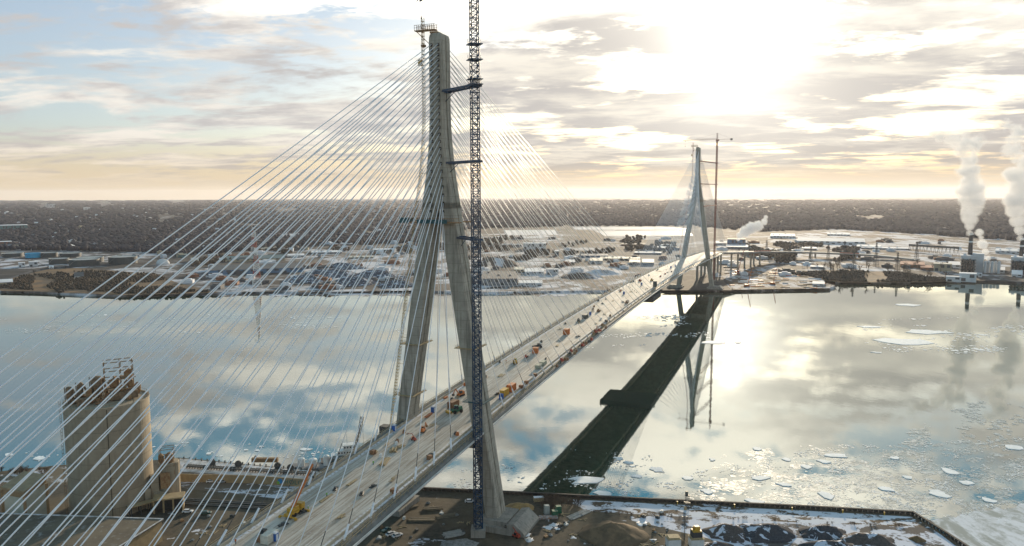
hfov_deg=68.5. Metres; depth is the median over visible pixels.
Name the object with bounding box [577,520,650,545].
sand heap
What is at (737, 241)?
industrial building
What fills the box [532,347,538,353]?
site container
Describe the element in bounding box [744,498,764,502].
ice floe
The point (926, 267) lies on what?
warehouse
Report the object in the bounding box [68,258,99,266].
warehouse
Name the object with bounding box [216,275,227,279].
depot
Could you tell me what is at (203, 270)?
snow field
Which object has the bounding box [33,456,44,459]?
ice floe
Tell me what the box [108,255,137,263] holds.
warehouse
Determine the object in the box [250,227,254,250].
transmission tower
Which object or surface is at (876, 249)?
transmission tower
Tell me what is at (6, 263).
snow field
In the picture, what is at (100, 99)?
sky
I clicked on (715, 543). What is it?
gravel heap
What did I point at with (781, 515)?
snow strip
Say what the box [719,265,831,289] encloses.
brown bank
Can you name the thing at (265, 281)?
depot
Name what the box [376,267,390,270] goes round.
depot
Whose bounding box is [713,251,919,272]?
approach viaduct
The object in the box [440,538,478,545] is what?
rubble heap
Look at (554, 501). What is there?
bare bush
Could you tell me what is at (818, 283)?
warehouse
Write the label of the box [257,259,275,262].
depot
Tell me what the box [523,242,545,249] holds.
industrial building
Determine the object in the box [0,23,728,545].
cable stayed bridge
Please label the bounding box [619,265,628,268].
depot
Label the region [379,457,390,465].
timber stack
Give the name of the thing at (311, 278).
ore heap
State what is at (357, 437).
crawler crane
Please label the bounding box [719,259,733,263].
depot
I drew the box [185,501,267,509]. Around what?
rail track
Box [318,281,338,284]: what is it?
depot
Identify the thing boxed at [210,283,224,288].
depot
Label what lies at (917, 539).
brush heap
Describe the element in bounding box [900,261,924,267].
warehouse
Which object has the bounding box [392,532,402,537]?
parked car
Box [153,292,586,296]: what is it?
shore ice
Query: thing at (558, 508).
generator cabin
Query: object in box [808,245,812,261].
transmission tower
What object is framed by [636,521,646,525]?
snow patch
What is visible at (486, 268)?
depot
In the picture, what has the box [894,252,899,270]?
transmission tower
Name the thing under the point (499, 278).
warehouse
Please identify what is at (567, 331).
site container
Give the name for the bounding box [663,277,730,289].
brown bank
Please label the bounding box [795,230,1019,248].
snow field
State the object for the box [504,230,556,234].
frozen basin
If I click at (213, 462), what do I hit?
cable reel
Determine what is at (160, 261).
storage dome
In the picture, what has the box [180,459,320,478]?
quay
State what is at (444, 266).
snow field
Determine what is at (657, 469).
ice floe
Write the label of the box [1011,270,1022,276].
warehouse
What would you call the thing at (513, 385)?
site container
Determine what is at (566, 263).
depot
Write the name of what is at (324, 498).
timber stack
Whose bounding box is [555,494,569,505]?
bare bush
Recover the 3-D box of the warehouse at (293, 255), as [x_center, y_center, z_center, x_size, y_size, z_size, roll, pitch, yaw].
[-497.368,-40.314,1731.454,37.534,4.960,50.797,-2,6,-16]
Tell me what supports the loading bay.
on the ground at (429, 533)
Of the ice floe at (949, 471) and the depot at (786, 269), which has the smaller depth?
the ice floe at (949, 471)
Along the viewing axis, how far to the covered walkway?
336.30 m
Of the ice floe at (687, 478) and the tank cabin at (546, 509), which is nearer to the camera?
the tank cabin at (546, 509)
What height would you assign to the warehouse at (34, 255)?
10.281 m
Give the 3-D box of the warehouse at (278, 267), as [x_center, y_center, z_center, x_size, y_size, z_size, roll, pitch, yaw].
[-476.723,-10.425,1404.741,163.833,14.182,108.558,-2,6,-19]
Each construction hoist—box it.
[379,19,428,433]
[675,143,693,257]
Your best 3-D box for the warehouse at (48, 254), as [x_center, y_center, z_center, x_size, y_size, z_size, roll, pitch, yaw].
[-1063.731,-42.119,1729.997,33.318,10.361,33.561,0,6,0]
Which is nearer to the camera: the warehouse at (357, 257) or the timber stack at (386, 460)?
the timber stack at (386, 460)
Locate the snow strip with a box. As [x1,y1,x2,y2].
[568,499,929,527]
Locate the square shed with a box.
[0,471,49,513]
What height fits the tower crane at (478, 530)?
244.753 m
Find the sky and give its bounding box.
[0,0,1023,200]
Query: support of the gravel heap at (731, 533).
on the snow yard at (900, 536)
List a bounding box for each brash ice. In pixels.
[701,437,1023,522]
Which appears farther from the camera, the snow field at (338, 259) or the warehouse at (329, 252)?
the warehouse at (329, 252)
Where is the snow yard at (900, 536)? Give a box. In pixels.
[632,515,954,545]
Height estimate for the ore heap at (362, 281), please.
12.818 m
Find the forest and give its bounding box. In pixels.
[460,199,1023,240]
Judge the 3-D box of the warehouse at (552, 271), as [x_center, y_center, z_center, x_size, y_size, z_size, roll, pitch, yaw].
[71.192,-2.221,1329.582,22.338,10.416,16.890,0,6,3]
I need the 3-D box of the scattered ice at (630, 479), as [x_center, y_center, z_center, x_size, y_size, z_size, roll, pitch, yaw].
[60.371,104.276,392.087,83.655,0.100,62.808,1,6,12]
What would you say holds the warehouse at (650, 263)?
on the ground at (763, 236)
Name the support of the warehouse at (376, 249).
on the ground at (763, 236)
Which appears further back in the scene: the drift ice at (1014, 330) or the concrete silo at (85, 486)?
the drift ice at (1014, 330)
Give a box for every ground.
[0,198,1023,295]
[0,458,960,545]
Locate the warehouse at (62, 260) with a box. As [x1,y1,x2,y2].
[48,257,68,263]
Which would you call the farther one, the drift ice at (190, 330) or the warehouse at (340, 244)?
the warehouse at (340, 244)
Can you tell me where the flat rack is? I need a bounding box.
[539,515,557,519]
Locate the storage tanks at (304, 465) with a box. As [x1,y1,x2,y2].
[291,455,343,470]
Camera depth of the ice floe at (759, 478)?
384.78 m
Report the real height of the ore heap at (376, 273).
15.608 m
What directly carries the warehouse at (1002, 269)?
on the ground at (763, 236)
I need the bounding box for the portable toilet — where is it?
[272,531,278,541]
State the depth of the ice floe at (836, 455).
416.65 m
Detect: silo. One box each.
[58,357,153,516]
[150,445,180,506]
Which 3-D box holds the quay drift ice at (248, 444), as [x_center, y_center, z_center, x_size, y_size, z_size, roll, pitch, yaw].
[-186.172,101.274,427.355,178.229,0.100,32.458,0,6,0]
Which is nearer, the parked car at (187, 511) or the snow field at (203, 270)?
the parked car at (187, 511)
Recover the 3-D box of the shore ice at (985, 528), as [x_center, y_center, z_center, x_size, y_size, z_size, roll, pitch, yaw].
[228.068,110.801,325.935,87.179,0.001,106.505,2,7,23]
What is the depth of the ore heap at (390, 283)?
1159.15 m
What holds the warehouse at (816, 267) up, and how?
on the ground at (763, 236)
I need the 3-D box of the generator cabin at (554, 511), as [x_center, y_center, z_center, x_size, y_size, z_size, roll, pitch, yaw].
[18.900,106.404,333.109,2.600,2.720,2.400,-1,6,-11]
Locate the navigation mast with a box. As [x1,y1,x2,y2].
[683,491,689,509]
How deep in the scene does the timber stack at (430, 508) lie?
339.85 m
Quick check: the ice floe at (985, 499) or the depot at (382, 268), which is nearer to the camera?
the ice floe at (985, 499)
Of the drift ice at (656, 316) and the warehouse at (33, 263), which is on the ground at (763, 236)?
the warehouse at (33, 263)
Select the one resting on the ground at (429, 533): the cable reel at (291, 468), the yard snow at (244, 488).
the yard snow at (244, 488)
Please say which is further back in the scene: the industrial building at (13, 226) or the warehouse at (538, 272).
the industrial building at (13, 226)
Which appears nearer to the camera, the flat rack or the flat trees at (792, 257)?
the flat rack
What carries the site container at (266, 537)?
on the cable stayed bridge
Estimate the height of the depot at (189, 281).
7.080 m
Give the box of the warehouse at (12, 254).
[1,252,23,257]
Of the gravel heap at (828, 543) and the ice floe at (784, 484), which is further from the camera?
the ice floe at (784, 484)
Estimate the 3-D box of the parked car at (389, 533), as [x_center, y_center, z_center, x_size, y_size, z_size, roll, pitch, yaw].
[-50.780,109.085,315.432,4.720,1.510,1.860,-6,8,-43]
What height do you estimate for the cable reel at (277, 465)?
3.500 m
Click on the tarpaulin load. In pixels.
(537, 366)
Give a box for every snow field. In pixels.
[0,258,47,268]
[190,268,207,271]
[290,255,411,291]
[435,252,492,290]
[469,235,563,237]
[560,265,625,287]
[718,240,766,246]
[763,236,1018,270]
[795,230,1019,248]
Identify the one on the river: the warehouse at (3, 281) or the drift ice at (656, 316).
the drift ice at (656, 316)
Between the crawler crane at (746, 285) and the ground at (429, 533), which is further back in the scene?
the crawler crane at (746, 285)
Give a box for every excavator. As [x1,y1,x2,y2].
[420,422,427,432]
[452,389,464,396]
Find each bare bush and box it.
[545,498,557,508]
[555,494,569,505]
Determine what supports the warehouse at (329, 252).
on the ground at (763, 236)
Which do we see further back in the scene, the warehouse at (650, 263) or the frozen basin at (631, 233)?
the frozen basin at (631, 233)
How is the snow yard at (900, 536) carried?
on the ground at (429, 533)
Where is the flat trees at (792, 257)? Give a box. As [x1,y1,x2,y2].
[748,241,860,262]
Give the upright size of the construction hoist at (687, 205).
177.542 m
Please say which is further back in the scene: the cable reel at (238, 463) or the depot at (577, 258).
the depot at (577, 258)
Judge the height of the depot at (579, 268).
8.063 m
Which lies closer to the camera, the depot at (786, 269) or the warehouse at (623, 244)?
the depot at (786, 269)
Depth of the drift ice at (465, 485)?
379.74 m
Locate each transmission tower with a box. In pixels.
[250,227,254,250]
[252,232,261,285]
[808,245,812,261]
[825,245,829,266]
[850,253,856,271]
[873,243,878,266]
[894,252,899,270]
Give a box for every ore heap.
[282,274,322,282]
[301,269,356,277]
[331,262,367,269]
[334,276,380,285]
[351,270,410,279]
[376,280,412,286]
[472,257,519,266]
[558,272,603,278]
[582,269,620,274]
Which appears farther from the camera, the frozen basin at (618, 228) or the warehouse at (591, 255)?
the frozen basin at (618, 228)
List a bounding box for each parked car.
[182,509,193,512]
[200,510,211,514]
[381,527,390,532]
[385,531,395,536]
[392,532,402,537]
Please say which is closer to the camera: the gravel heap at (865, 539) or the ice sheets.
the gravel heap at (865, 539)
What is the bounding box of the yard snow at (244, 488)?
[181,472,297,498]
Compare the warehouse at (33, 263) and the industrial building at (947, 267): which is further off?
the warehouse at (33, 263)
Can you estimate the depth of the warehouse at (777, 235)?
2373.42 m
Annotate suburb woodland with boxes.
[0,200,422,254]
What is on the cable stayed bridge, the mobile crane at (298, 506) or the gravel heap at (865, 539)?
the mobile crane at (298, 506)
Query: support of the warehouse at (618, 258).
on the ground at (763, 236)
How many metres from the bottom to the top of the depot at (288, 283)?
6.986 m
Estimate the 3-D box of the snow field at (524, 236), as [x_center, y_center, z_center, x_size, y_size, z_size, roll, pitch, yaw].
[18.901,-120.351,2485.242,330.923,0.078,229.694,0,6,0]
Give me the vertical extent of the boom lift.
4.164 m
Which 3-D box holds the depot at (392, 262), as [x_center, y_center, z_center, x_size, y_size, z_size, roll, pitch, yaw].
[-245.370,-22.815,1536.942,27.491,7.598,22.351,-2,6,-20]
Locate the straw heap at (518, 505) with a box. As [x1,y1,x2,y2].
[505,502,533,509]
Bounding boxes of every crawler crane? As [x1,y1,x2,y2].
[354,416,363,449]
[744,269,751,286]
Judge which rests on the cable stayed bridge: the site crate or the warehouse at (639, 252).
the site crate
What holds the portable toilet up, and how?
on the cable stayed bridge
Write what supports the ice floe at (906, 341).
on the river
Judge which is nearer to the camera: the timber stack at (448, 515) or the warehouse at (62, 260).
the timber stack at (448, 515)
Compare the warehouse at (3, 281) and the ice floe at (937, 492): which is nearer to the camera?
the ice floe at (937, 492)
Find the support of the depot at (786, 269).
on the ground at (763, 236)
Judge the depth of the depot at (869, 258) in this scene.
1579.33 m
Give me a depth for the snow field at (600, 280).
1244.41 m
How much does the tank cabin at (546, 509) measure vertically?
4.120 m
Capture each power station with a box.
[960,252,1000,273]
[1009,254,1023,274]
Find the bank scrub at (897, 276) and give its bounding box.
[790,269,945,281]
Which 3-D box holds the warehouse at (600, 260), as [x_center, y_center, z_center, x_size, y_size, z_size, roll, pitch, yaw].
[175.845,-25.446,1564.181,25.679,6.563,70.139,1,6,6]
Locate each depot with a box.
[182,278,194,283]
[186,273,198,277]
[209,273,222,277]
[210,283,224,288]
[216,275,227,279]
[225,280,239,285]
[227,270,244,274]
[249,279,268,284]
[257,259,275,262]
[281,282,291,286]
[317,265,331,268]
[318,277,331,280]
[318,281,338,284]
[319,284,335,288]
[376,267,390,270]
[384,260,399,263]
[385,277,398,281]
[474,267,489,270]
[490,265,500,268]
[561,261,570,265]
[569,257,581,261]
[571,267,583,271]
[610,262,620,266]
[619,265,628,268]
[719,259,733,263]
[747,240,759,242]
[778,268,794,272]
[778,271,790,275]
[841,263,856,267]
[861,256,874,260]
[881,263,892,267]
[936,256,954,260]
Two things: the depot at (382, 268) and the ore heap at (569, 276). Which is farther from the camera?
the depot at (382, 268)
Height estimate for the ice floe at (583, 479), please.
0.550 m
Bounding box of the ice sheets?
[688,453,1023,516]
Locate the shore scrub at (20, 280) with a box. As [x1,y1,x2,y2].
[0,269,212,293]
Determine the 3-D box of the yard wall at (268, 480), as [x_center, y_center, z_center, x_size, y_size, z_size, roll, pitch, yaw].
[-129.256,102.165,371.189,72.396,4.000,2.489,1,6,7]
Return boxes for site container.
[260,528,278,545]
[447,399,458,408]
[499,387,508,396]
[506,382,515,391]
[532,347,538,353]
[563,328,569,334]
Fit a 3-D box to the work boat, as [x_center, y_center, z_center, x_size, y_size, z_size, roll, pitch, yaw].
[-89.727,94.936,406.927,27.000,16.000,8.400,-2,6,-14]
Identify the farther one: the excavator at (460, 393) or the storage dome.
the storage dome
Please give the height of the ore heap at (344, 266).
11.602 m
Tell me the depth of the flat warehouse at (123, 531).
300.82 m
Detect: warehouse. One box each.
[0,279,12,284]
[0,513,162,545]
[1,252,23,257]
[18,262,24,266]
[25,252,40,257]
[28,261,37,266]
[41,252,57,257]
[48,257,68,263]
[59,252,80,256]
[68,258,99,266]
[76,256,103,261]
[108,255,137,263]
[208,262,303,274]
[225,254,284,261]
[287,253,303,256]
[311,250,341,253]
[319,242,352,245]
[349,255,373,258]
[373,248,389,250]
[481,271,517,284]
[514,267,523,271]
[518,280,542,285]
[525,268,543,274]
[546,268,558,274]
[576,253,607,257]
[590,258,602,262]
[600,256,639,259]
[621,243,645,245]
[629,259,639,264]
[634,251,661,253]
[642,259,653,265]
[726,244,749,248]
[770,233,794,237]
[797,237,864,244]
[800,247,816,249]
[810,265,824,268]
[812,281,824,285]
[827,233,849,235]
[857,244,880,247]
[861,246,908,249]
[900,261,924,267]
[920,265,933,269]
[946,276,961,282]
[948,261,960,267]
[959,272,976,282]
[993,267,1004,272]
[995,248,1018,253]
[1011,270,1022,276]
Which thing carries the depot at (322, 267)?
on the ground at (763, 236)
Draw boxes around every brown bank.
[0,268,215,294]
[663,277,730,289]
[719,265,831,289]
[804,270,944,281]
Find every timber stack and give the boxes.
[319,493,332,502]
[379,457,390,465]
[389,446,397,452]
[408,517,434,520]
[423,506,442,510]
[436,513,456,518]
[442,529,464,537]
[567,509,590,519]
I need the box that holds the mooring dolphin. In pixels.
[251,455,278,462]
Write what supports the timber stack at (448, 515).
on the ground at (429, 533)
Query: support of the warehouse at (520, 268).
on the ground at (763, 236)
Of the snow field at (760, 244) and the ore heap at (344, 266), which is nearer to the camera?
the ore heap at (344, 266)
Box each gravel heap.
[701,523,745,542]
[704,541,733,545]
[738,523,796,543]
[798,524,845,539]
[798,540,857,545]
[836,532,896,545]
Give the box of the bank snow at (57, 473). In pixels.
[0,467,67,482]
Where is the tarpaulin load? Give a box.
[535,363,542,368]
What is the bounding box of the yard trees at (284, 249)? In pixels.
[184,234,676,265]
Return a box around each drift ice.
[0,314,403,334]
[31,442,332,460]
[454,464,524,488]
[535,314,709,347]
[865,317,1023,353]
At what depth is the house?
1293.15 m
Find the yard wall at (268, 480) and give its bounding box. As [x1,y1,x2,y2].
[180,474,308,486]
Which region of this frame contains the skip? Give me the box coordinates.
[533,496,543,501]
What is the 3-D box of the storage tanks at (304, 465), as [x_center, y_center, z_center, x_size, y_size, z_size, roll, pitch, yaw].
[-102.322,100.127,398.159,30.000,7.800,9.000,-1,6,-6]
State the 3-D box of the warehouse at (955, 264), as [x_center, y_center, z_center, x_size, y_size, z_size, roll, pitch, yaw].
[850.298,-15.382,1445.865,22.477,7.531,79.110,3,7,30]
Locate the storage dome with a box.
[156,259,169,264]
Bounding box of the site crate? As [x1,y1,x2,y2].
[369,449,375,454]
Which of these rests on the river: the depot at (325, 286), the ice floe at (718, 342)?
the ice floe at (718, 342)
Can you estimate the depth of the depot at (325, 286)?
1129.29 m
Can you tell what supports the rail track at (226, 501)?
on the ground at (429, 533)
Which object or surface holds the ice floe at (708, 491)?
on the river
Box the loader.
[445,405,462,413]
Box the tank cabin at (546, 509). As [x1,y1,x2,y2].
[544,504,549,514]
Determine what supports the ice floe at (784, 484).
on the river
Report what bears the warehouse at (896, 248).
on the ground at (763, 236)
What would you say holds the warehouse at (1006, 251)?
on the ground at (763, 236)
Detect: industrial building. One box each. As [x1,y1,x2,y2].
[0,224,27,229]
[501,243,521,246]
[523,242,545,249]
[727,238,745,244]
[933,262,951,271]
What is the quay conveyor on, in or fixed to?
on the quay
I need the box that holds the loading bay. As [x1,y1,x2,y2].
[152,491,184,513]
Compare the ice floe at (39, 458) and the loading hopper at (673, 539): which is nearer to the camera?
the loading hopper at (673, 539)
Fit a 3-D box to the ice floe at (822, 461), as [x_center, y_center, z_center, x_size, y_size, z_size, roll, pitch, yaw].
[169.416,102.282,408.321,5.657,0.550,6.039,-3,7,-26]
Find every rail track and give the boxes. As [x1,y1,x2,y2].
[184,498,272,505]
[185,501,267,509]
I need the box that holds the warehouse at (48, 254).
[41,252,57,257]
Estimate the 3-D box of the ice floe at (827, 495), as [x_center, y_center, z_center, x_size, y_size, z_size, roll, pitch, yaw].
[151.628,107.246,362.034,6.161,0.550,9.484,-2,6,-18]
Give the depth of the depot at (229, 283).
1177.04 m
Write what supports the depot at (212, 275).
on the ground at (763, 236)
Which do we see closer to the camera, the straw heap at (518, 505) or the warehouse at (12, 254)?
the straw heap at (518, 505)
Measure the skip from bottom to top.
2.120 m
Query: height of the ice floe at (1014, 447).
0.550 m
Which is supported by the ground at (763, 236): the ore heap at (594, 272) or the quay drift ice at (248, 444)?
the ore heap at (594, 272)
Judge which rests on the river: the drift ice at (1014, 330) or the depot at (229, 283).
the drift ice at (1014, 330)
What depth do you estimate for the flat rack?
329.87 m
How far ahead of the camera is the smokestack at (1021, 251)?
1336.30 m
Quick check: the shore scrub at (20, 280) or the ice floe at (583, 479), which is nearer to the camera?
the ice floe at (583, 479)
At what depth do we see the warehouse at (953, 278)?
1202.75 m
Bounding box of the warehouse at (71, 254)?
[59,252,80,256]
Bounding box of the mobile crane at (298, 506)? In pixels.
[278,464,313,520]
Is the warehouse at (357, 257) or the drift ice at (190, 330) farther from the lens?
the warehouse at (357, 257)
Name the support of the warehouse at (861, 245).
on the ground at (763, 236)
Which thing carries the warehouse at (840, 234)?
on the ground at (763, 236)
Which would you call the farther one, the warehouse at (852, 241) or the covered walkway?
the warehouse at (852, 241)
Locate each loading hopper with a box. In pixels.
[665,534,681,545]
[688,525,704,545]
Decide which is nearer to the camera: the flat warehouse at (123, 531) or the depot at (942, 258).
the flat warehouse at (123, 531)
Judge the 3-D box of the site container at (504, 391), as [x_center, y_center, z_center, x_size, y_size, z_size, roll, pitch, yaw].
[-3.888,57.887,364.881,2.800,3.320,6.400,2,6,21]
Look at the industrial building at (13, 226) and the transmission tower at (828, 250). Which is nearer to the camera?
the transmission tower at (828, 250)
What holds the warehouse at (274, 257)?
on the ground at (763, 236)
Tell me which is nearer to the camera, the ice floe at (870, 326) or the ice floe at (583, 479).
the ice floe at (583, 479)
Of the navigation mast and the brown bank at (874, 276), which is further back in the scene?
the brown bank at (874, 276)
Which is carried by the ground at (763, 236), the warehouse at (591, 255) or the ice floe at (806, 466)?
the warehouse at (591, 255)
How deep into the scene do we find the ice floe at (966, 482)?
377.35 m
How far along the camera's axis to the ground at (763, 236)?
1667.28 m
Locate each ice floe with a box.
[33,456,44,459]
[568,476,603,483]
[593,490,611,495]
[631,474,641,477]
[649,466,662,471]
[682,476,692,479]
[700,489,712,493]
[702,341,740,343]
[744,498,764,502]
[752,476,770,480]
[775,482,791,485]
[801,464,811,468]
[816,459,830,462]
[817,491,833,499]
[824,453,846,457]
[858,326,880,327]
[872,338,933,344]
[878,486,894,491]
[895,304,919,305]
[907,329,952,333]
[928,489,951,497]
[941,467,958,474]
[959,480,974,484]
[982,497,996,502]
[1005,445,1023,449]
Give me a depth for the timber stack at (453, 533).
315.36 m
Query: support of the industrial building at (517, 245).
on the ground at (763, 236)
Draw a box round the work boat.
[321,434,355,463]
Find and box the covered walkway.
[126,499,156,516]
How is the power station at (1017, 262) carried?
on the ground at (763, 236)
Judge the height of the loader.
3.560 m
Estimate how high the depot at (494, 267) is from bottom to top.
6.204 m
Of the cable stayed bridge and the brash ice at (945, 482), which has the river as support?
the brash ice at (945, 482)
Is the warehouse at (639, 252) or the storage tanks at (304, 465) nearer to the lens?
the storage tanks at (304, 465)
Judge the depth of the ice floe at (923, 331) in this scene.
782.16 m
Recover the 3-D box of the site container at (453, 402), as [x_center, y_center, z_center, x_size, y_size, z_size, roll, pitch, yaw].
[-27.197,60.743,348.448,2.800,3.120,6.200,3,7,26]
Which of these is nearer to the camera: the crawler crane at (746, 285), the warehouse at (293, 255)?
the crawler crane at (746, 285)
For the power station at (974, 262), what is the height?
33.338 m
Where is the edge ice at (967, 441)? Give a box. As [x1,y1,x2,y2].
[902,400,1023,446]
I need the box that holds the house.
[74,272,83,277]
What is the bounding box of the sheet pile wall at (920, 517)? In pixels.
[421,487,968,545]
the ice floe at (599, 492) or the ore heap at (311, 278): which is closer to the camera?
the ice floe at (599, 492)
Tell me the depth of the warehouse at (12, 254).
1723.14 m
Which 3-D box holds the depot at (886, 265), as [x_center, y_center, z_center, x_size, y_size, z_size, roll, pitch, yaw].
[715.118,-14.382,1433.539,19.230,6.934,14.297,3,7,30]
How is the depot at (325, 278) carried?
on the ground at (763, 236)
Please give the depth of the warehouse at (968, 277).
1200.91 m
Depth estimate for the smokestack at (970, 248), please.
1356.68 m
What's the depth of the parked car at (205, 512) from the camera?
335.78 m
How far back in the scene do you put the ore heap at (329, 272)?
1298.87 m
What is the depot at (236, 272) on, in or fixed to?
on the ground at (763, 236)
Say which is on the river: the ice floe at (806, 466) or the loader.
the ice floe at (806, 466)
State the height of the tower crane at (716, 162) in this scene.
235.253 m
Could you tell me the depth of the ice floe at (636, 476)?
386.78 m
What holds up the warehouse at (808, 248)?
on the ground at (763, 236)
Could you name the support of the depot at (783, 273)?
on the ground at (763, 236)
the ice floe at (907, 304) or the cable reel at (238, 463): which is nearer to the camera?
the cable reel at (238, 463)
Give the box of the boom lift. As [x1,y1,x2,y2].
[504,525,520,538]
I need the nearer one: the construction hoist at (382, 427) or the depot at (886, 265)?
the construction hoist at (382, 427)
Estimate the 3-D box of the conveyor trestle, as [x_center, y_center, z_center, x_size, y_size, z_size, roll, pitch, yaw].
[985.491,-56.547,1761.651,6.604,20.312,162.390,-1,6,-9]
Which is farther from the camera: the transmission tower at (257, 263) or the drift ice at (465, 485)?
the transmission tower at (257, 263)
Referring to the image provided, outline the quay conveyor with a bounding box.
[183,464,315,475]
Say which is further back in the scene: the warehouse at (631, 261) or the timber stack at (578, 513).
the warehouse at (631, 261)
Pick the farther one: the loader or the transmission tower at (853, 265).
the transmission tower at (853, 265)
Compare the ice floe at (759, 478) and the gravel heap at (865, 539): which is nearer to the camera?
the gravel heap at (865, 539)
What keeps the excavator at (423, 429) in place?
on the cable stayed bridge
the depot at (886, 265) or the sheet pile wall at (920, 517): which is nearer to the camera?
the sheet pile wall at (920, 517)
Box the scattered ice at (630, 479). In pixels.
[539,454,709,494]
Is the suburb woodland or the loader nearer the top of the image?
the suburb woodland
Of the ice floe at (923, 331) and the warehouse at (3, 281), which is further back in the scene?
the warehouse at (3, 281)
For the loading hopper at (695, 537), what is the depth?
302.52 m
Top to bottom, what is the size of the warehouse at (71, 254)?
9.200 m
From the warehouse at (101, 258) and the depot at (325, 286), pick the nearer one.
the depot at (325, 286)
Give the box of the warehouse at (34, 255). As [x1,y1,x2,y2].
[25,252,40,257]
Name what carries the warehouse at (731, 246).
on the ground at (763, 236)
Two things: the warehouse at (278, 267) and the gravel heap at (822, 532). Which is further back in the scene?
the warehouse at (278, 267)
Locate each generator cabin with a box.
[551,509,557,515]
[555,505,561,513]
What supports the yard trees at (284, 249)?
on the ground at (763, 236)
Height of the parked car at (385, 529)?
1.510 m
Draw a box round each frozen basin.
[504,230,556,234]
[573,227,685,229]
[596,230,692,235]
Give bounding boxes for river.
[0,282,1023,537]
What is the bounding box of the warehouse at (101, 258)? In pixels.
[76,256,103,261]
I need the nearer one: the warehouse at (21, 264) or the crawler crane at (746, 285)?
the crawler crane at (746, 285)
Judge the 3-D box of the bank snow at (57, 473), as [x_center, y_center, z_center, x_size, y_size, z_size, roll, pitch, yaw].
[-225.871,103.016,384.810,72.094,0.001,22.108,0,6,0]
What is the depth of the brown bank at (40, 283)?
1190.64 m
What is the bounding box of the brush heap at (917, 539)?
[908,536,925,542]
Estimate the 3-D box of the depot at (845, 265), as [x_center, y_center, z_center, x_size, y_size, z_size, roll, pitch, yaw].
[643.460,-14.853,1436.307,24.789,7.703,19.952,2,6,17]
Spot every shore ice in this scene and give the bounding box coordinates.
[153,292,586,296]
[927,504,1023,545]
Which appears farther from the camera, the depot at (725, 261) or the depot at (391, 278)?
the depot at (725, 261)
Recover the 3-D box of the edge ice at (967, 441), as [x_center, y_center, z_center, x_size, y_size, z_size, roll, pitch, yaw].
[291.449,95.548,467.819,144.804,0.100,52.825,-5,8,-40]
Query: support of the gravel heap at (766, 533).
on the snow yard at (900, 536)
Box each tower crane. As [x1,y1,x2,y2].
[416,0,485,537]
[685,133,732,281]
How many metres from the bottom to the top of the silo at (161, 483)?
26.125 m
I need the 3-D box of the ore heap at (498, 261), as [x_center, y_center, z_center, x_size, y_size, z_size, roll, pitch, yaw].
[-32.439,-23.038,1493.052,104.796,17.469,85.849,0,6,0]
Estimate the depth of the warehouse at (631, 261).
1510.06 m
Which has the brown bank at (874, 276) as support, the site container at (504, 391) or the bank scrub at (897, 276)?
the bank scrub at (897, 276)
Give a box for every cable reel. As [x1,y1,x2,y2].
[209,459,215,466]
[235,460,241,466]
[274,462,280,469]
[287,464,293,471]
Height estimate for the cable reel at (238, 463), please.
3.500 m
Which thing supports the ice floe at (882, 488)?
on the river
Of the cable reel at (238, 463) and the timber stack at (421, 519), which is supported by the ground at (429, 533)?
the timber stack at (421, 519)
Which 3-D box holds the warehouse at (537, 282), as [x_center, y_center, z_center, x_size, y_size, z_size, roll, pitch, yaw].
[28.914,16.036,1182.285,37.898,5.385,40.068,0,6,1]
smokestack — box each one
[968,233,972,254]
[1019,238,1023,255]
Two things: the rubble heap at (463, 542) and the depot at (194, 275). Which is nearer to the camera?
the rubble heap at (463, 542)
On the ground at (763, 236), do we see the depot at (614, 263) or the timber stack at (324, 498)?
the depot at (614, 263)
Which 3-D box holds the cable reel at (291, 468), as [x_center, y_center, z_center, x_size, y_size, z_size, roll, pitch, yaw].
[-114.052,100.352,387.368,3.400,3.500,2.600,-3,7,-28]
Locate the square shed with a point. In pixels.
(27, 484)
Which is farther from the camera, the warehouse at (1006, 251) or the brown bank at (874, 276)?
the warehouse at (1006, 251)
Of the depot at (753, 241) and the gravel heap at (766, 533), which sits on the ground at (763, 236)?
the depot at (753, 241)
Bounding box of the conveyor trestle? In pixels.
[908,244,958,255]
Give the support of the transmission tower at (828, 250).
on the ground at (763, 236)

